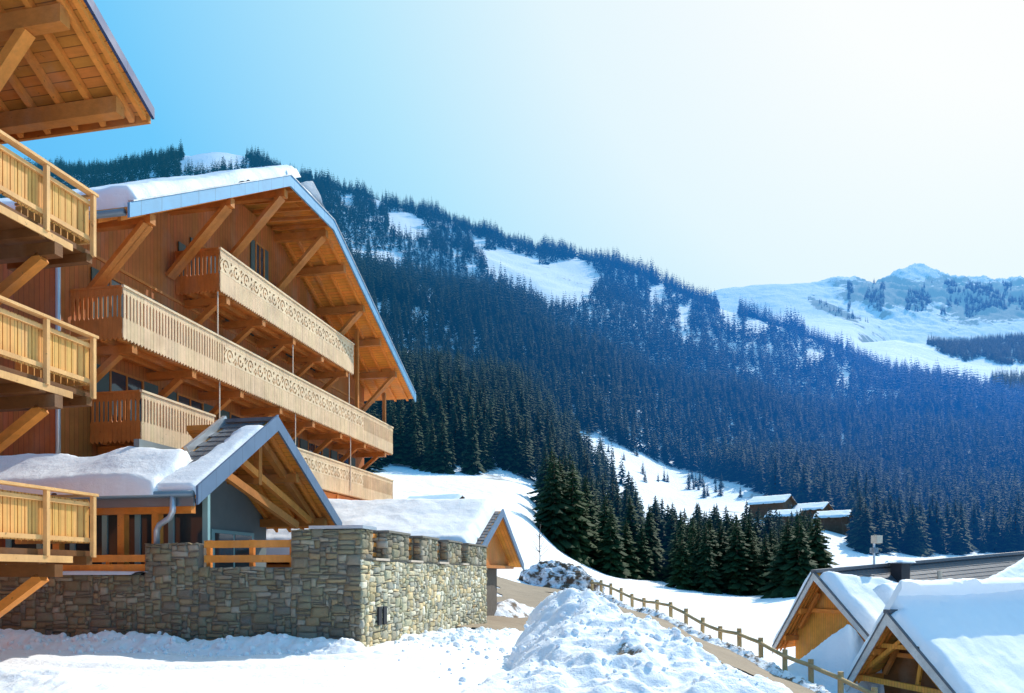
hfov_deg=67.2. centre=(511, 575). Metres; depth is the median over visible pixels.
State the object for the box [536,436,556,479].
spruce tree
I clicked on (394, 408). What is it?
spruce tree
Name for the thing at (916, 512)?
spruce tree
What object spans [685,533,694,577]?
spruce tree
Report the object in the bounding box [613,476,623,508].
spruce tree
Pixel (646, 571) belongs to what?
spruce tree
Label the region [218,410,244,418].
window
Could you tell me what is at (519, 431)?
spruce tree
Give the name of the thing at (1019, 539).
spruce tree
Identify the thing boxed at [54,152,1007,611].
hillside
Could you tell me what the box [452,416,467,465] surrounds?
spruce tree
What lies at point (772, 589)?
spruce tree
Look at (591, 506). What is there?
spruce tree
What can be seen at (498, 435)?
spruce tree
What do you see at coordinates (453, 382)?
spruce tree
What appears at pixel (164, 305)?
window
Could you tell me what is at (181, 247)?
window
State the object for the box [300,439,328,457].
window
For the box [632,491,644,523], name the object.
spruce tree
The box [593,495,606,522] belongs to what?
spruce tree
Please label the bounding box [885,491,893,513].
spruce tree
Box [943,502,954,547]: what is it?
spruce tree
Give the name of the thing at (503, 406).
spruce tree
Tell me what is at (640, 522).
spruce tree
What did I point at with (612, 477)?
spruce tree
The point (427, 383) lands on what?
spruce tree
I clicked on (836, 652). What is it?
snow bank
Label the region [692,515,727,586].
spruce tree
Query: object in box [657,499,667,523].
spruce tree
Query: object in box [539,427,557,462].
spruce tree
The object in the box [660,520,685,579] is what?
spruce tree
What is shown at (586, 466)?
spruce tree
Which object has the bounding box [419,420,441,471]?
spruce tree
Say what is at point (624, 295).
forest
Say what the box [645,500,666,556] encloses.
spruce tree
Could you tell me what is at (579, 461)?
spruce tree
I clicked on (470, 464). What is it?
spruce tree
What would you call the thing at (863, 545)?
spruce tree
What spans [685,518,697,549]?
spruce tree
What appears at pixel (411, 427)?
spruce tree
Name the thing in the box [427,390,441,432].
spruce tree
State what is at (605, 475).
spruce tree
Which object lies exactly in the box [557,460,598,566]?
spruce tree
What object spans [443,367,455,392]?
spruce tree
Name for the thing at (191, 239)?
window
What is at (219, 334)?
window
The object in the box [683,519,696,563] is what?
spruce tree
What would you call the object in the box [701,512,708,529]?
spruce tree
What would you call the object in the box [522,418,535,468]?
spruce tree
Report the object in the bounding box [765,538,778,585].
spruce tree
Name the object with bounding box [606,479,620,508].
spruce tree
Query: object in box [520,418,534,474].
spruce tree
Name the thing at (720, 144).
sky
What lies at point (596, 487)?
spruce tree
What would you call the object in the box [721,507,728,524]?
spruce tree
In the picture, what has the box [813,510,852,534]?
mountain hut
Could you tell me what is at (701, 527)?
spruce tree
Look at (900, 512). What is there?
spruce tree
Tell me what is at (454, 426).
spruce tree
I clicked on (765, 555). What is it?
spruce tree
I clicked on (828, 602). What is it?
chalet
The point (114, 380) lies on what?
window
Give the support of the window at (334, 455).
in the chalet at (207, 298)
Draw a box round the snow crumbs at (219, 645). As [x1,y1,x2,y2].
[0,630,359,658]
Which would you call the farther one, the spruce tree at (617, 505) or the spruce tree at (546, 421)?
the spruce tree at (546, 421)
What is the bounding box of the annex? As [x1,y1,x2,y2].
[266,498,523,615]
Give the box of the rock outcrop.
[519,560,604,592]
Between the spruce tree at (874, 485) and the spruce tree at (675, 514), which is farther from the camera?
the spruce tree at (874, 485)
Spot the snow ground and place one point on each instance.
(173, 672)
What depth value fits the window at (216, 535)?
22.26 m
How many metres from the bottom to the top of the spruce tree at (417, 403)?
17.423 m
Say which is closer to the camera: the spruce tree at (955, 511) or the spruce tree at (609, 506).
the spruce tree at (609, 506)
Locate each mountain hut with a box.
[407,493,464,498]
[748,494,796,519]
[764,509,804,527]
[792,502,833,523]
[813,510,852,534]
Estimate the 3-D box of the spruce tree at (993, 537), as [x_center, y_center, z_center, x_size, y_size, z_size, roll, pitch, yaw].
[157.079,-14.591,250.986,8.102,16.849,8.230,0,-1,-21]
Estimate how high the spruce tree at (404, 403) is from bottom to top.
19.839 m
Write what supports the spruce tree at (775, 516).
on the hillside
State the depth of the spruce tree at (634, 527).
156.34 m
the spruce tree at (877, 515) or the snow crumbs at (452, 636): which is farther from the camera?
the spruce tree at (877, 515)
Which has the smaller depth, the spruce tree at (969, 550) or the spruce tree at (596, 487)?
the spruce tree at (596, 487)
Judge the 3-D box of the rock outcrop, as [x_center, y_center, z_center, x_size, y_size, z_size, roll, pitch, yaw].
[3.858,0.455,62.813,7.553,3.520,4.314,0,0,0]
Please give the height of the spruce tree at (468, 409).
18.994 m
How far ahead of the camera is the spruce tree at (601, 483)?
228.74 m
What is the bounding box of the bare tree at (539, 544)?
[532,524,547,560]
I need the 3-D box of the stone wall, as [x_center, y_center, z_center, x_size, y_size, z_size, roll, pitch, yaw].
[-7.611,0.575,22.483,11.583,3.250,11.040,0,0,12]
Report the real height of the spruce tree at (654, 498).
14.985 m
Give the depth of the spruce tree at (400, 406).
248.01 m
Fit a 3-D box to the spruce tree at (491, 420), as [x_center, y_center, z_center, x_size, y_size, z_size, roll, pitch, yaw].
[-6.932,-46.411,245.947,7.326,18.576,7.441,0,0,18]
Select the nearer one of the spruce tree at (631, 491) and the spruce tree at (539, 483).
the spruce tree at (539, 483)
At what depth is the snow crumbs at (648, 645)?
12.44 m
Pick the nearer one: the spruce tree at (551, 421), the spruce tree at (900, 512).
the spruce tree at (900, 512)
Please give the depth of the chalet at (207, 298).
25.27 m
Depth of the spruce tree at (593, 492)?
191.82 m
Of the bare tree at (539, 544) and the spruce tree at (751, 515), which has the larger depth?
the spruce tree at (751, 515)
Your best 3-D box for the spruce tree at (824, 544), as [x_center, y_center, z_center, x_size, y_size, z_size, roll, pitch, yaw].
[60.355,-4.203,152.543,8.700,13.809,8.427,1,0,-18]
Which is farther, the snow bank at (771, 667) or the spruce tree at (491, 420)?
the spruce tree at (491, 420)
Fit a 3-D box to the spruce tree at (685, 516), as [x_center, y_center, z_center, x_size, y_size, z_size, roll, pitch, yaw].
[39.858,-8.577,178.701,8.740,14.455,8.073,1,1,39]
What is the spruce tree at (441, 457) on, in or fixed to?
on the hillside
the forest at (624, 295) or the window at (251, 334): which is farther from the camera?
the forest at (624, 295)
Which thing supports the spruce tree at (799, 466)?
on the hillside
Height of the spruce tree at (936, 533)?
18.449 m
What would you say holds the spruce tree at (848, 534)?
on the hillside
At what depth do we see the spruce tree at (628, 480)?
257.71 m
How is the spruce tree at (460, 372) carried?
on the hillside
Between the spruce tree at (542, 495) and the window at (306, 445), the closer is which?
the window at (306, 445)
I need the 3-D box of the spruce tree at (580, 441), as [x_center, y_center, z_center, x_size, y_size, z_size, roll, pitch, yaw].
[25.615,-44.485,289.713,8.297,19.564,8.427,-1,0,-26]
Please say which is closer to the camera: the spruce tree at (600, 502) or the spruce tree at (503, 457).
the spruce tree at (600, 502)
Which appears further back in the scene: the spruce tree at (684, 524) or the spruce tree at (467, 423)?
the spruce tree at (467, 423)
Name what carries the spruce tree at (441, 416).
on the hillside
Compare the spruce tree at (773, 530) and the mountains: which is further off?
the mountains
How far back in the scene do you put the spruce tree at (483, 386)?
277.42 m
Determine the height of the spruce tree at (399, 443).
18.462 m
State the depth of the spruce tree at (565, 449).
240.22 m
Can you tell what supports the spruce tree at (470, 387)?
on the hillside
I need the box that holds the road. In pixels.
[460,576,814,692]
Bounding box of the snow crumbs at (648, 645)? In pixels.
[344,588,767,691]
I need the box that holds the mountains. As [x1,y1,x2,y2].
[710,263,1023,391]
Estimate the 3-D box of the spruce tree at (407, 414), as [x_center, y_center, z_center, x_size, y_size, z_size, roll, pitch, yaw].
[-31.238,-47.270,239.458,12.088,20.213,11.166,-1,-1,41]
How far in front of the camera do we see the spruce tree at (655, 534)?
158.88 m
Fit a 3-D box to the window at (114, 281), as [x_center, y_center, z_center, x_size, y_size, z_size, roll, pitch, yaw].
[-11.199,-7.350,22.401,0.060,2.220,2.760,0,0,12]
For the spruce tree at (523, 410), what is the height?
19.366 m
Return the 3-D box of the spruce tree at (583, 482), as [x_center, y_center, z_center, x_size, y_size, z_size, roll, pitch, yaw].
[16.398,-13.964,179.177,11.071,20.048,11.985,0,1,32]
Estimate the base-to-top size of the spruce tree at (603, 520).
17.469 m
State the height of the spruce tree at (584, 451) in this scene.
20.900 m
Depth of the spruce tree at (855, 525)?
223.12 m
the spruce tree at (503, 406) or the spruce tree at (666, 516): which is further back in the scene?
the spruce tree at (503, 406)
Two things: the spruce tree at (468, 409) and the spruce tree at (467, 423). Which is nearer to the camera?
the spruce tree at (467, 423)
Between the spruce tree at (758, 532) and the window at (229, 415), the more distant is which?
the spruce tree at (758, 532)
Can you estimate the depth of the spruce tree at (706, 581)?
134.46 m
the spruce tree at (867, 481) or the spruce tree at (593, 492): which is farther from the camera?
the spruce tree at (867, 481)
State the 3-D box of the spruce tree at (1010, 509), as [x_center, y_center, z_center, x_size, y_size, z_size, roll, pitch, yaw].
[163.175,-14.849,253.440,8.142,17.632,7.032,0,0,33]
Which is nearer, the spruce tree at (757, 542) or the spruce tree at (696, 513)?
the spruce tree at (757, 542)
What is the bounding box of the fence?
[589,580,877,692]
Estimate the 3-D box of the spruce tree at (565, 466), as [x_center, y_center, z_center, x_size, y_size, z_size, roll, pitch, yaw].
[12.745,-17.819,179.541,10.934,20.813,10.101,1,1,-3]
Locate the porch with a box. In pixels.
[0,415,341,574]
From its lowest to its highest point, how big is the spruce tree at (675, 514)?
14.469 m
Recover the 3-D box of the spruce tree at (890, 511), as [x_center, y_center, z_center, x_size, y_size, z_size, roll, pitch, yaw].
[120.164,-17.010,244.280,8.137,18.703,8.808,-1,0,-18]
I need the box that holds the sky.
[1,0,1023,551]
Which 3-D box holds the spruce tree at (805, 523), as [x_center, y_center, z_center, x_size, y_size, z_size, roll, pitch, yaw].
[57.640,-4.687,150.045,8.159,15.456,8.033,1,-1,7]
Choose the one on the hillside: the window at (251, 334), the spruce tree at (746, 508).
the spruce tree at (746, 508)
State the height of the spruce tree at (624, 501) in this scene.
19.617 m
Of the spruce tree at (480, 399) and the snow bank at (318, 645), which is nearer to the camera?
the snow bank at (318, 645)
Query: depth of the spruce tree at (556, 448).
261.00 m
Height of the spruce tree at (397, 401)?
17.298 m
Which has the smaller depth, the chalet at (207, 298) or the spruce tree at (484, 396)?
the chalet at (207, 298)
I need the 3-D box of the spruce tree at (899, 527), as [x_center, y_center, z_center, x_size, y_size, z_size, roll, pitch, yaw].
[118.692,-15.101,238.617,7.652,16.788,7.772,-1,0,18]
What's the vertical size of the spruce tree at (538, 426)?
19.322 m
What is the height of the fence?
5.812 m
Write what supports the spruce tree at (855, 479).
on the hillside
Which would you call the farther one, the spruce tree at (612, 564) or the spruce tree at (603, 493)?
the spruce tree at (603, 493)
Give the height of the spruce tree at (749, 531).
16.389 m
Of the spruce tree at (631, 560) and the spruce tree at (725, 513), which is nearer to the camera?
the spruce tree at (631, 560)
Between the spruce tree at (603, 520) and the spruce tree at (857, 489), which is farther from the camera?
the spruce tree at (857, 489)
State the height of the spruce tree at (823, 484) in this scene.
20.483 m
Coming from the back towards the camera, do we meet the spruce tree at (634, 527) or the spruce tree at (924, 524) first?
the spruce tree at (924, 524)
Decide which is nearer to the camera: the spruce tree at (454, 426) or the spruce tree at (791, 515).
the spruce tree at (791, 515)
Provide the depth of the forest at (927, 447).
467.99 m
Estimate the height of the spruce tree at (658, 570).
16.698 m
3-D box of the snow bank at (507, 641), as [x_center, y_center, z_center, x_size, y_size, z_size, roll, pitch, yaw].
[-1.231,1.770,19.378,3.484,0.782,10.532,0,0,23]
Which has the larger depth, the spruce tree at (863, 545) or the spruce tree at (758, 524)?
the spruce tree at (863, 545)
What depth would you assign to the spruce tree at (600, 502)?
184.86 m
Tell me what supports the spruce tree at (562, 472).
on the hillside
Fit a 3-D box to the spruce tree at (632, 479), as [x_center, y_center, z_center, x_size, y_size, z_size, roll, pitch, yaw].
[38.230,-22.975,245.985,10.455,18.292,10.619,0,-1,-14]
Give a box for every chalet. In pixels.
[0,0,154,617]
[0,165,415,564]
[772,535,1023,658]
[844,577,1023,692]
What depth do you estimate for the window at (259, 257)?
29.56 m
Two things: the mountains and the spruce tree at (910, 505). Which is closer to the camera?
the spruce tree at (910, 505)
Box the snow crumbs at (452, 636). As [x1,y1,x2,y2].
[394,626,510,652]
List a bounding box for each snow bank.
[0,628,373,655]
[0,665,157,692]
[351,627,522,655]
[461,588,792,692]
[494,599,533,617]
[581,588,830,692]
[788,624,884,692]
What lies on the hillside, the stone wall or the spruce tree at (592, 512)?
the spruce tree at (592, 512)
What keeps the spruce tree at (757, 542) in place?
on the hillside
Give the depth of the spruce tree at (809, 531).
145.97 m
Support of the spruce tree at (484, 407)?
on the hillside
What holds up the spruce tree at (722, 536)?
on the hillside
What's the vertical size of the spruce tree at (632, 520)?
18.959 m
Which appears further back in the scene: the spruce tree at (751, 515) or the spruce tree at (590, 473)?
the spruce tree at (590, 473)
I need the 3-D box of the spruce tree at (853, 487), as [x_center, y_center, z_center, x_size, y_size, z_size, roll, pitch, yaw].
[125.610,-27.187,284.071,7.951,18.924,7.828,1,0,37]
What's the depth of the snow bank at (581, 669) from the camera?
11.48 m
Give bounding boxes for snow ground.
[0,546,794,692]
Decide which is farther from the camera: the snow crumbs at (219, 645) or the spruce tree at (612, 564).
the spruce tree at (612, 564)
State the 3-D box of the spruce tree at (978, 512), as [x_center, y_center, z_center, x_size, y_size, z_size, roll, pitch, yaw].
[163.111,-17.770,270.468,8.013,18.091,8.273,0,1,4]
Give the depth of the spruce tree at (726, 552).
140.45 m
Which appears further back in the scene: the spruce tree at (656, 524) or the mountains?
the mountains
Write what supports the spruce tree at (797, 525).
on the hillside
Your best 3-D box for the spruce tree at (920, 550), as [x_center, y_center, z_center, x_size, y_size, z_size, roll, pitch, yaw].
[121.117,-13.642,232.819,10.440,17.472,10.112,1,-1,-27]
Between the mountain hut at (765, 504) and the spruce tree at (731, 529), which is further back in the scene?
the mountain hut at (765, 504)
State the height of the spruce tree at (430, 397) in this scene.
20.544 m
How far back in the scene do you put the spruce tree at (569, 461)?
195.33 m
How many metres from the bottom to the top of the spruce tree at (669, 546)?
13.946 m
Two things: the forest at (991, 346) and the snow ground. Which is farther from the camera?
the forest at (991, 346)
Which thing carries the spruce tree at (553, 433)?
on the hillside
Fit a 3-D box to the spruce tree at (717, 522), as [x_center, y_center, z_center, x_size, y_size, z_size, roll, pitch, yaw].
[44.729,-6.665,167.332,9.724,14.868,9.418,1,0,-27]
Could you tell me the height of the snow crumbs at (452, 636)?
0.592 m
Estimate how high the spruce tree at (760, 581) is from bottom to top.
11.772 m
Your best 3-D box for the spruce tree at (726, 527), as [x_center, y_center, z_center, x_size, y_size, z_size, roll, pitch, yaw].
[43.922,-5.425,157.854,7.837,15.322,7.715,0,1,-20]
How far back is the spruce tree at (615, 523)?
151.85 m
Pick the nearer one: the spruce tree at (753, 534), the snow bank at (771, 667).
the snow bank at (771, 667)
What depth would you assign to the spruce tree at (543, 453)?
230.56 m
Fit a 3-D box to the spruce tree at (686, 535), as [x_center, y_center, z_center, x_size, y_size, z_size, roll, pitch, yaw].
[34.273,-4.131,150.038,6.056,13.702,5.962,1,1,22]
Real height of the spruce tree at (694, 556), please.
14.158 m
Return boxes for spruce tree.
[386,407,398,462]
[387,401,399,428]
[390,408,411,464]
[393,399,404,417]
[396,399,408,425]
[402,402,424,466]
[403,399,413,418]
[403,399,423,443]
[413,371,422,394]
[413,395,428,428]
[415,393,432,450]
[418,373,430,406]
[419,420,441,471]
[424,379,437,420]
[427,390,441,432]
[431,420,455,473]
[432,398,450,446]
[433,356,443,382]
[435,366,446,402]
[441,380,454,421]
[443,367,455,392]
[447,377,462,406]
[448,394,466,433]
[448,410,462,465]
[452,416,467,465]
[454,365,467,393]
[460,408,486,474]
[462,377,475,418]
[463,389,474,426]
[463,412,481,460]
[471,398,486,449]
[473,384,487,413]
[480,398,495,427]
[481,381,488,407]
[481,387,488,404]
[483,402,498,454]
[492,414,503,457]
[493,407,517,470]
[496,402,511,445]
[508,424,529,475]
[512,416,524,450]
[516,388,531,431]
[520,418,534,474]
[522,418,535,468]
[527,453,549,505]
[529,411,546,452]
[532,454,555,510]
[533,448,564,551]
[533,455,575,521]
[534,452,580,550]
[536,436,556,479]
[537,443,549,479]
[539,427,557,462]
[541,407,553,441]
[546,417,556,439]
[551,423,560,454]
[553,434,562,460]
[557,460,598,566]
[558,437,568,464]
[562,457,571,487]
[566,453,582,487]
[573,432,586,466]
[576,495,603,566]
[577,456,583,474]
[578,477,599,557]
[579,474,598,508]
[580,455,597,485]
[581,448,591,473]
[586,487,599,540]
[587,468,594,486]
[590,481,597,499]
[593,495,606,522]
[593,507,630,578]
[594,482,601,504]
[594,494,615,558]
[597,495,603,510]
[598,473,608,498]
[598,485,604,510]
[600,491,621,535]
[603,470,610,493]
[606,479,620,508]
[609,470,622,494]
[611,517,621,540]
[612,487,623,527]
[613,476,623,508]
[617,488,634,530]
[618,494,640,539]
[618,519,642,579]
[619,483,637,517]
[619,497,640,549]
[620,471,630,499]
[623,478,644,519]
[629,482,638,515]
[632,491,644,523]
[632,521,656,580]
[636,505,665,580]
[637,515,644,533]
[642,510,664,575]
[644,506,665,564]
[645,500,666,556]
[651,496,659,513]
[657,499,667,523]
[659,504,676,539]
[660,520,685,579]
[661,509,676,560]
[662,509,677,541]
[662,515,684,567]
[662,533,679,582]
[665,530,698,590]
[666,510,686,555]
[682,508,688,529]
[682,520,690,547]
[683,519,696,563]
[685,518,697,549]
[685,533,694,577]
[688,523,703,578]
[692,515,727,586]
[692,520,724,593]
[694,504,701,522]
[696,517,702,539]
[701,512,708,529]
[710,506,717,525]
[713,512,723,532]
[713,519,728,576]
[717,519,760,595]
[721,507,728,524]
[721,515,749,591]
[722,513,731,542]
[723,518,740,548]
[739,512,752,533]
[740,500,754,522]
[742,514,759,562]
[744,535,766,595]
[747,507,762,540]
[752,517,762,545]
[752,526,759,550]
[754,532,763,566]
[755,506,767,540]
[757,517,806,598]
[757,535,772,591]
[760,510,774,540]
[764,455,783,495]
[764,530,775,561]
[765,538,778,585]
[768,527,778,545]
[772,510,778,529]
[772,513,818,597]
[775,511,782,533]
[788,510,793,525]
[789,451,802,476]
[791,513,805,543]
[794,465,813,505]
[801,511,807,528]
[802,511,839,568]
[803,512,814,532]
[804,521,830,565]
[817,521,835,567]
[818,469,832,501]
[844,492,877,545]
[845,479,855,504]
[846,497,870,548]
[849,471,861,495]
[850,501,881,555]
[852,480,864,506]
[862,471,872,495]
[862,482,872,510]
[866,476,884,511]
[869,494,892,548]
[881,498,899,550]
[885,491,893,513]
[885,495,896,530]
[890,501,904,550]
[896,498,906,526]
[896,504,930,556]
[906,496,913,521]
[906,505,933,555]
[917,503,933,552]
[925,493,941,522]
[925,505,936,550]
[926,500,950,553]
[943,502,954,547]
[949,504,977,553]
[950,499,969,534]
[968,505,981,549]
[973,502,983,536]
[982,506,1006,552]
[1000,506,1021,548]
[1005,506,1023,551]
[1011,492,1023,523]
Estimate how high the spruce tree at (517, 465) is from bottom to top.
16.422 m
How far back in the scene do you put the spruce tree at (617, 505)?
194.49 m
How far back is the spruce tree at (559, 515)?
139.23 m
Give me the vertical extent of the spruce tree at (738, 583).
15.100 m
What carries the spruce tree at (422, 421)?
on the hillside
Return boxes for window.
[5,494,209,574]
[91,267,157,371]
[94,364,157,444]
[162,388,214,434]
[164,305,213,391]
[178,241,207,276]
[190,237,228,321]
[211,529,253,567]
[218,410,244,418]
[219,334,260,408]
[250,240,268,280]
[250,333,275,348]
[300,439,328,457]
[330,450,354,466]
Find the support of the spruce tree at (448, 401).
on the hillside
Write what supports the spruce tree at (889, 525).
on the hillside
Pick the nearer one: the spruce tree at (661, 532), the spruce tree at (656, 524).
the spruce tree at (656, 524)
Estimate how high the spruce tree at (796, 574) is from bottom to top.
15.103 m
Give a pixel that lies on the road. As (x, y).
(529, 595)
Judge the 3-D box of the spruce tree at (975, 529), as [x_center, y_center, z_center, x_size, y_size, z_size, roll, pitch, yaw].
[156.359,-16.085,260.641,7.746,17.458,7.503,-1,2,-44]
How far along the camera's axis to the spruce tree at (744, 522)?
152.49 m
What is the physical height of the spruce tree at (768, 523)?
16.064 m
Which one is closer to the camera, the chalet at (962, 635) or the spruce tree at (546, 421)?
the chalet at (962, 635)
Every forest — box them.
[0,139,1023,414]
[358,263,1023,566]
[808,279,1023,391]
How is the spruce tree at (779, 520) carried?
on the hillside
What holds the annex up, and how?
on the snow ground
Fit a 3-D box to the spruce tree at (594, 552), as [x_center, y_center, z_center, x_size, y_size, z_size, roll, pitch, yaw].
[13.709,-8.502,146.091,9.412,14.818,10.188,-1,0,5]
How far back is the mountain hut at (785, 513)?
247.09 m
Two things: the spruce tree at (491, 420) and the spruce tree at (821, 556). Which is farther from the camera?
the spruce tree at (491, 420)
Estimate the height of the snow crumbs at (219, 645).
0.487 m
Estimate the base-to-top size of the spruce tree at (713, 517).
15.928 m
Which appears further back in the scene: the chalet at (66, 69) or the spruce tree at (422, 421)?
the spruce tree at (422, 421)
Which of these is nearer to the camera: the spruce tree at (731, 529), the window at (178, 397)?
the window at (178, 397)
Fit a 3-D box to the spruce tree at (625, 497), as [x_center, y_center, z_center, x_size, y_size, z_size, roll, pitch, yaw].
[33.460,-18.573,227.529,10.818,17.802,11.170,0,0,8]
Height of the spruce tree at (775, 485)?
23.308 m
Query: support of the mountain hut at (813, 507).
on the hillside
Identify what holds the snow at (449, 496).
on the hillside
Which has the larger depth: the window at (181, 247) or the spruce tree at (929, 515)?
the spruce tree at (929, 515)
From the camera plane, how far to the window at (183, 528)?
18.35 m
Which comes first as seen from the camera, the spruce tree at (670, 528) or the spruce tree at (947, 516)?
the spruce tree at (670, 528)
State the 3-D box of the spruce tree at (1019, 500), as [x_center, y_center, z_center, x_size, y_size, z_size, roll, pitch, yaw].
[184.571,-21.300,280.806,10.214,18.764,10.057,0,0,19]
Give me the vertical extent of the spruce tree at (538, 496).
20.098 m
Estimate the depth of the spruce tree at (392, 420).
227.46 m
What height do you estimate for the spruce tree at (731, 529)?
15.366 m
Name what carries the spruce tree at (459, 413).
on the hillside
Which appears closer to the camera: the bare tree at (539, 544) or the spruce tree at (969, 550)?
the bare tree at (539, 544)
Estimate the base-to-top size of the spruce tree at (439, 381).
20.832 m
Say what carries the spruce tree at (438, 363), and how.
on the hillside
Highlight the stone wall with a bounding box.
[0,525,487,647]
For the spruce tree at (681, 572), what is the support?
on the hillside
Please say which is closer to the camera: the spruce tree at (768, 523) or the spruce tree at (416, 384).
the spruce tree at (768, 523)
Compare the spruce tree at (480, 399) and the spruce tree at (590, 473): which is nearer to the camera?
the spruce tree at (590, 473)
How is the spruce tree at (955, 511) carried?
on the hillside
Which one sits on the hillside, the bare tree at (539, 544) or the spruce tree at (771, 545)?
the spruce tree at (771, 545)
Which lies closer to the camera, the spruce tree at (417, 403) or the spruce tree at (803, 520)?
the spruce tree at (803, 520)
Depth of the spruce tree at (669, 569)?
149.39 m
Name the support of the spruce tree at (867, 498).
on the hillside
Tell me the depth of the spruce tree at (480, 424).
243.72 m
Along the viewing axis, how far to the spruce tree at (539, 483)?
186.43 m
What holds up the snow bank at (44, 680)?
on the snow ground
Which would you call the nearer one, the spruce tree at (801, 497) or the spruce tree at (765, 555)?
the spruce tree at (765, 555)
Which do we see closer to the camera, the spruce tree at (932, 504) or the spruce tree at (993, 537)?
the spruce tree at (993, 537)
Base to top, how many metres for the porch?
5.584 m

